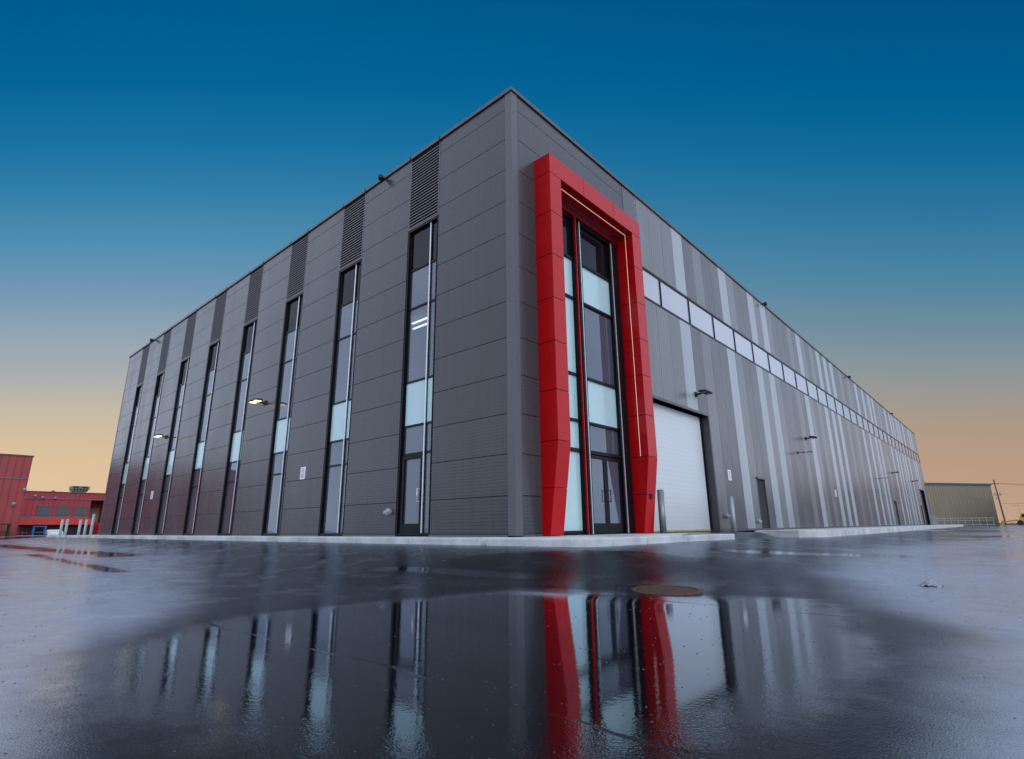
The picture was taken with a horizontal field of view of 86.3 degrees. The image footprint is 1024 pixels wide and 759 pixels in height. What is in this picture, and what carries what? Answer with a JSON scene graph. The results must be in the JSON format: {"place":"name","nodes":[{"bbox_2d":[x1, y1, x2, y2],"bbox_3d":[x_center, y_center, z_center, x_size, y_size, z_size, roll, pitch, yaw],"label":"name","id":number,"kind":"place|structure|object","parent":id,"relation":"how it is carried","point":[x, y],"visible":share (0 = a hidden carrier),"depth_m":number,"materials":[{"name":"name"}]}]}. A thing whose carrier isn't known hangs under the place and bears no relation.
{"place":"outdoors","nodes":[
{"label":"outdoors","id":0,"kind":"place"},
{"bbox_2d":[46,535,68,537],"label":"sidewalk","id":1,"kind":"structure","parent":0,"point":[66,536],"depth_m":38.66,"materials":[{"name":"concrete"}]},
{"bbox_2d":[58,519,63,534],"bbox_3d":[-32.407,10.774,39.245,0.168,1.410,0.168,-14,-20,40],"label":"bollard","id":2,"kind":"object","parent":1,"relation":"on","point":[61,526],"visible":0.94,"depth_m":39.23,"materials":[{"name":"metal"}]},
{"bbox_2d":[63,519,68,534],"bbox_3d":[-31.963,10.736,39.149,0.168,1.436,0.168,-14,-20,40],"label":"bollard","id":3,"kind":"object","parent":1,"relation":"on","point":[66,526],"visible":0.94,"depth_m":39.13,"materials":[{"name":"metal"}]},
{"bbox_2d":[77,519,81,534],"bbox_3d":[-30.770,10.659,38.842,0.168,1.371,0.168,-14,-20,40],"label":"bollard","id":4,"kind":"object","parent":1,"relation":"on","point":[79,527],"visible":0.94,"depth_m":38.84,"materials":[{"name":"metal"}]},
{"bbox_2d":[83,519,87,534],"bbox_3d":[-30.359,10.658,38.851,0.168,1.371,0.168,-14,-20,40],"label":"bollard","id":5,"kind":"object","parent":1,"relation":"on","point":[85,526],"visible":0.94,"depth_m":38.84,"materials":[{"name":"metal"}]},
{"bbox_2d":[69,533,686,546],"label":"sidewalk","id":6,"kind":"structure","parent":0,"point":[600,540],"depth_m":12.36,"materials":[{"name":"concrete"}]},
{"bbox_2d":[89,514,95,534],"bbox_3d":[-28.531,10.031,37.100,0.168,1.749,0.168,-14,-20,40],"label":"bollard","id":7,"kind":"object","parent":6,"relation":"on","point":[92,524],"visible":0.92,"depth_m":37.09,"materials":[{"name":"metal"}]},
{"bbox_2d":[0,523,1023,758],"bbox_3d":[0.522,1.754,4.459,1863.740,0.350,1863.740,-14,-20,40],"label":"asphalt lot","id":8,"kind":"structure","parent":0,"point":[914,708],"depth_m":3.28,"materials":[{"name":"grey asphalt"}]},
{"bbox_2d":[0,523,11,535],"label":"steel rack","id":9,"kind":"object","parent":8,"relation":"on","point":[8,529],"visible":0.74,"depth_m":53.69,"materials":[{"name":"black metal"}]},
{"bbox_2d":[0,453,33,535],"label":"red building","id":10,"kind":"structure","parent":8,"relation":"on","point":[14,472],"depth_m":56.09,"materials":[{"name":"red metal"}]},
{"bbox_2d":[16,528,27,534],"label":"pallet stack","id":11,"kind":"object","parent":8,"relation":"on","point":[22,530],"visible":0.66,"depth_m":74.86,"materials":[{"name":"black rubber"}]},
{"bbox_2d":[31,526,46,534],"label":"steel rack","id":12,"kind":"object","parent":8,"relation":"on","point":[33,532],"visible":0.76,"depth_m":78.19,"materials":[{"name":"blue metal"}]},
{"bbox_2d":[44,530,62,534],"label":"parked car","id":13,"kind":"object","parent":8,"relation":"on","point":[51,532],"visible":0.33,"depth_m":76.74,"materials":[{"name":"white paint"}]},
{"bbox_2d":[18,491,104,534],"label":"red building","id":14,"kind":"structure","parent":8,"relation":"on","point":[49,511],"depth_m":81.54,"materials":[{"name":"red metal"}]},
{"bbox_2d":[36,506,50,514],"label":"window","id":15,"kind":"structure","parent":14,"relation":"in","point":[42,510],"depth_m":80.23,"materials":[{"name":"glass"}]},
{"bbox_2d":[55,506,69,514],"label":"window","id":16,"kind":"structure","parent":14,"relation":"in","point":[61,510],"depth_m":81.80,"materials":[{"name":"glass"}]},
{"bbox_2d":[69,486,89,492],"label":"rooftop unit","id":17,"kind":"object","parent":14,"relation":"on","point":[84,489],"visible":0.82,"depth_m":84.77,"materials":[{"name":"grey metal"}]},
{"bbox_2d":[74,506,87,514],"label":"window","id":18,"kind":"structure","parent":14,"relation":"in","point":[79,510],"depth_m":83.43,"materials":[{"name":"glass"}]},
{"bbox_2d":[92,523,99,534],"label":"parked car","id":19,"kind":"object","parent":8,"relation":"on","point":[96,529],"visible":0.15,"depth_m":82.67,"materials":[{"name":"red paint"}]},
{"bbox_2d":[2,557,1020,758],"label":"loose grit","id":20,"kind":"object","parent":8,"relation":"on","point":[486,681],"visible":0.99,"depth_m":3.02,"materials":[{"name":"stone"}]},
{"bbox_2d":[632,585,702,595],"bbox_3d":[1.678,2.296,5.911,0.740,0.045,0.740,-13,-18,40],"label":"drain cover","id":21,"kind":"object","parent":8,"relation":"on","point":[661,589],"visible":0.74,"depth_m":5.91,"materials":[{"name":"metal"}]},
{"bbox_2d":[683,534,734,541],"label":"kerb","id":22,"kind":"structure","parent":8,"relation":"on","point":[696,537],"depth_m":13.36,"materials":[{"name":"concrete"}]},
{"bbox_2d":[919,579,943,587],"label":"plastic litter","id":23,"kind":"object","parent":8,"relation":"on","point":[932,582],"visible":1,"depth_m":6.28,"materials":[{"name":"white plastic"}]},
{"bbox_2d":[931,516,938,524],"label":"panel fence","id":24,"kind":"object","parent":8,"relation":"on","point":[934,520],"visible":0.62,"depth_m":73.65,"materials":[{"name":"metal"}]},
{"bbox_2d":[878,483,999,526],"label":"tan building","id":25,"kind":"structure","parent":8,"relation":"on","point":[962,501],"depth_m":94.95,"materials":[{"name":"beige metal"}]},
{"bbox_2d":[937,518,994,525],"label":"pipe fence","id":26,"kind":"object","parent":8,"relation":"on","point":[966,520],"visible":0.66,"depth_m":84.15,"materials":[{"name":"grey metal"}]},
{"bbox_2d":[993,480,1006,524],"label":"utility pole","id":27,"kind":"object","parent":8,"relation":"on","point":[999,500],"visible":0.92,"depth_m":117.38,"materials":[{"name":"brown wood"}]},
{"bbox_2d":[1000,513,1023,524],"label":"loader","id":28,"kind":"object","parent":8,"relation":"on","point":[1020,521],"visible":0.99,"depth_m":106.89,"materials":[{"name":"yellow metal"}]},
{"bbox_2d":[0,0,1023,522],"label":"sky","id":29,"kind":"structure","parent":0,"point":[856,166],"materials":[{"name":"blue"}]},
{"bbox_2d":[669,531,782,538],"bbox_3d":[6.872,5.186,17.942,2.500,0.345,6.200,-14,-20,40],"label":"driveway apron","id":30,"kind":"object","parent":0,"point":[759,535],"visible":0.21,"depth_m":18.68,"materials":[{"name":"concrete"}]},
{"bbox_2d":[657,489,666,532],"bbox_3d":[4.483,4.080,16.308,0.198,1.575,0.198,-14,-20,40],"label":"bollard","id":31,"kind":"object","parent":30,"relation":"on","point":[661,511],"visible":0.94,"depth_m":16.27,"materials":[{"name":"metal"}]},
{"bbox_2d":[728,496,736,531],"bbox_3d":[8.239,5.166,20.358,0.168,1.600,0.168,-14,-20,40],"label":"bollard","id":32,"kind":"object","parent":30,"relation":"on","point":[732,514],"visible":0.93,"depth_m":20.33,"materials":[{"name":"metal"}]},
{"bbox_2d":[754,524,962,536],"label":"sidewalk","id":33,"kind":"structure","parent":0,"point":[828,532],"depth_m":25.15,"materials":[{"name":"concrete"}]},
{"bbox_2d":[98,86,932,536],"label":"warehouse","id":34,"kind":"structure","parent":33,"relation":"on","point":[510,312],"depth_m":18.89,"materials":[{"name":"grey metal"}]},
{"bbox_2d":[111,383,143,534],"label":"window","id":35,"kind":"structure","parent":34,"relation":"in","point":[124,475],"depth_m":33.92,"materials":[{"name":"metal"}]},
{"bbox_2d":[131,371,164,534],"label":"window","id":36,"kind":"structure","parent":34,"relation":"in","point":[146,460],"depth_m":31.29,"materials":[{"name":"metal"}]},
{"bbox_2d":[153,434,166,438],"bbox_3d":[-18.846,3.052,29.281,0.674,0.180,0.575,-14,-20,40],"label":"wall lamp","id":37,"kind":"object","parent":34,"relation":"attached to","point":[160,435],"visible":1,"depth_m":29.19,"materials":[{"name":"black metal"}]},
{"bbox_2d":[154,356,190,534],"bbox_3d":[-17.712,3.344,28.661,1.400,9.250,0.146,-14,-20,40],"label":"window","id":38,"kind":"structure","parent":34,"relation":"in","point":[171,454],"depth_m":28.66,"materials":[{"name":"metal"}]},
{"bbox_2d":[183,339,220,534],"bbox_3d":[-14.699,2.610,26.063,1.400,9.250,0.146,-14,-20,40],"label":"window","id":39,"kind":"structure","parent":34,"relation":"in","point":[200,447],"depth_m":26.04,"materials":[{"name":"metal"}]},
{"bbox_2d":[218,318,257,534],"bbox_3d":[-11.685,1.876,23.465,1.400,9.250,0.146,-14,-20,40],"label":"window","id":40,"kind":"structure","parent":34,"relation":"in","point":[236,441],"depth_m":23.42,"materials":[{"name":"metal"}]},
{"bbox_2d":[248,398,266,404],"bbox_3d":[-10.102,0.893,21.751,0.674,0.180,0.575,-14,-20,40],"label":"wall lamp","id":41,"kind":"object","parent":34,"relation":"attached to","point":[256,400],"visible":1,"depth_m":21.67,"materials":[{"name":"black metal"}]},
{"bbox_2d":[262,292,303,534],"bbox_3d":[-8.671,1.141,20.868,1.400,9.250,0.146,-14,-20,40],"label":"window","id":42,"kind":"structure","parent":34,"relation":"in","point":[281,427],"depth_m":20.80,"materials":[{"name":"metal"}]},
{"bbox_2d":[300,467,305,478],"bbox_3d":[-7.226,3.232,18.866,0.330,0.420,0.016,-14,-20,40],"label":"wall sign","id":43,"kind":"object","parent":34,"relation":"attached to","point":[302,472],"visible":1,"depth_m":18.85,"materials":[{"name":"white metal"}]},
{"bbox_2d":[319,259,361,535],"bbox_3d":[-5.658,0.407,18.270,1.400,9.250,0.146,-14,-20,40],"label":"window","id":44,"kind":"structure","parent":34,"relation":"in","point":[339,413],"depth_m":18.18,"materials":[{"name":"metal"}]},
{"bbox_2d":[378,174,384,180],"bbox_3d":[-4.483,-6.900,18.745,0.170,0.200,0.245,-14,-20,40],"label":"security camera","id":45,"kind":"object","parent":34,"relation":"attached to","point":[380,177],"visible":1,"depth_m":18.66,"materials":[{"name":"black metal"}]},
{"bbox_2d":[383,508,391,514],"bbox_3d":[-3.462,3.669,15.151,0.189,0.189,0.182,-14,-20,40],"label":"hose connection","id":46,"kind":"object","parent":34,"relation":"attached to","point":[387,511],"visible":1,"depth_m":15.12,"materials":[{"name":"metal"}]},
{"bbox_2d":[399,454,422,532],"bbox_3d":[-2.742,3.093,14.829,0.885,2.070,0.144,-14,-20,40],"label":"door","id":47,"kind":"structure","parent":34,"relation":"in","point":[404,528],"depth_m":14.82,"materials":[{"name":"metal"}]},
{"bbox_2d":[396,215,438,535],"bbox_3d":[-2.644,-0.327,15.672,1.400,9.250,0.146,-14,-20,40],"label":"window","id":48,"kind":"structure","parent":34,"relation":"in","point":[418,394],"depth_m":15.57,"materials":[{"name":"black glass"}]},
{"bbox_2d":[562,210,634,534],"bbox_3d":[2.218,-0.365,15.755,0.210,9.300,3.888,-14,-20,40],"label":"window","id":49,"kind":"structure","parent":34,"relation":"in","point":[592,402],"depth_m":15.91,"materials":[{"name":"black glass"}]},
{"bbox_2d":[591,455,608,532],"bbox_3d":[2.403,3.135,15.008,0.134,2.080,0.805,-14,-20,40],"label":"door","id":50,"kind":"structure","parent":34,"relation":"in","point":[599,527],"depth_m":15.16,"materials":[{"name":"black metal"}]},
{"bbox_2d":[605,457,623,532],"bbox_3d":[2.940,3.287,15.588,0.134,2.080,0.805,-14,-20,40],"label":"door","id":51,"kind":"structure","parent":34,"relation":"in","point":[613,527],"depth_m":15.60,"materials":[{"name":"black metal"}]},
{"bbox_2d":[652,395,721,531],"bbox_3d":[5.773,3.014,19.013,0.356,4.420,5.660,-14,-20,40],"label":"overhead door","id":52,"kind":"structure","parent":34,"relation":"in","point":[686,474],"depth_m":19.72,"materials":[{"name":"white paint"}]},
{"bbox_2d":[694,389,712,396],"bbox_3d":[7.228,0.525,20.703,0.575,0.180,0.674,-14,-20,40],"label":"wall lamp","id":53,"kind":"object","parent":34,"relation":"attached to","point":[705,391],"visible":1,"depth_m":20.65,"materials":[{"name":"black metal"}]},
{"bbox_2d":[727,470,731,480],"bbox_3d":[8.749,3.845,21.966,0.016,0.420,0.330,-14,-20,40],"label":"wall sign","id":54,"kind":"object","parent":34,"relation":"attached to","point":[729,475],"visible":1,"depth_m":21.95,"materials":[{"name":"white metal"}]},
{"bbox_2d":[756,477,770,528],"bbox_3d":[11.185,5.532,24.404,0.220,2.270,1.140,-14,-20,40],"label":"door","id":55,"kind":"structure","parent":34,"relation":"in","point":[760,478],"depth_m":24.58,"materials":[{"name":"grey paint"}]},
{"bbox_2d":[642,266,919,462],"bbox_3d":[29.161,3.529,45.930,0.262,1.230,75.940,-14,-20,40],"label":"window","id":56,"kind":"structure","parent":34,"relation":"in","point":[656,290],"depth_m":26.45,"materials":[{"name":"white glass"}]},
{"bbox_2d":[919,489,930,524],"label":"overhead door","id":57,"kind":"structure","parent":34,"relation":"in","point":[922,493],"depth_m":69.80,"materials":[{"name":"black metal"}]}
]}

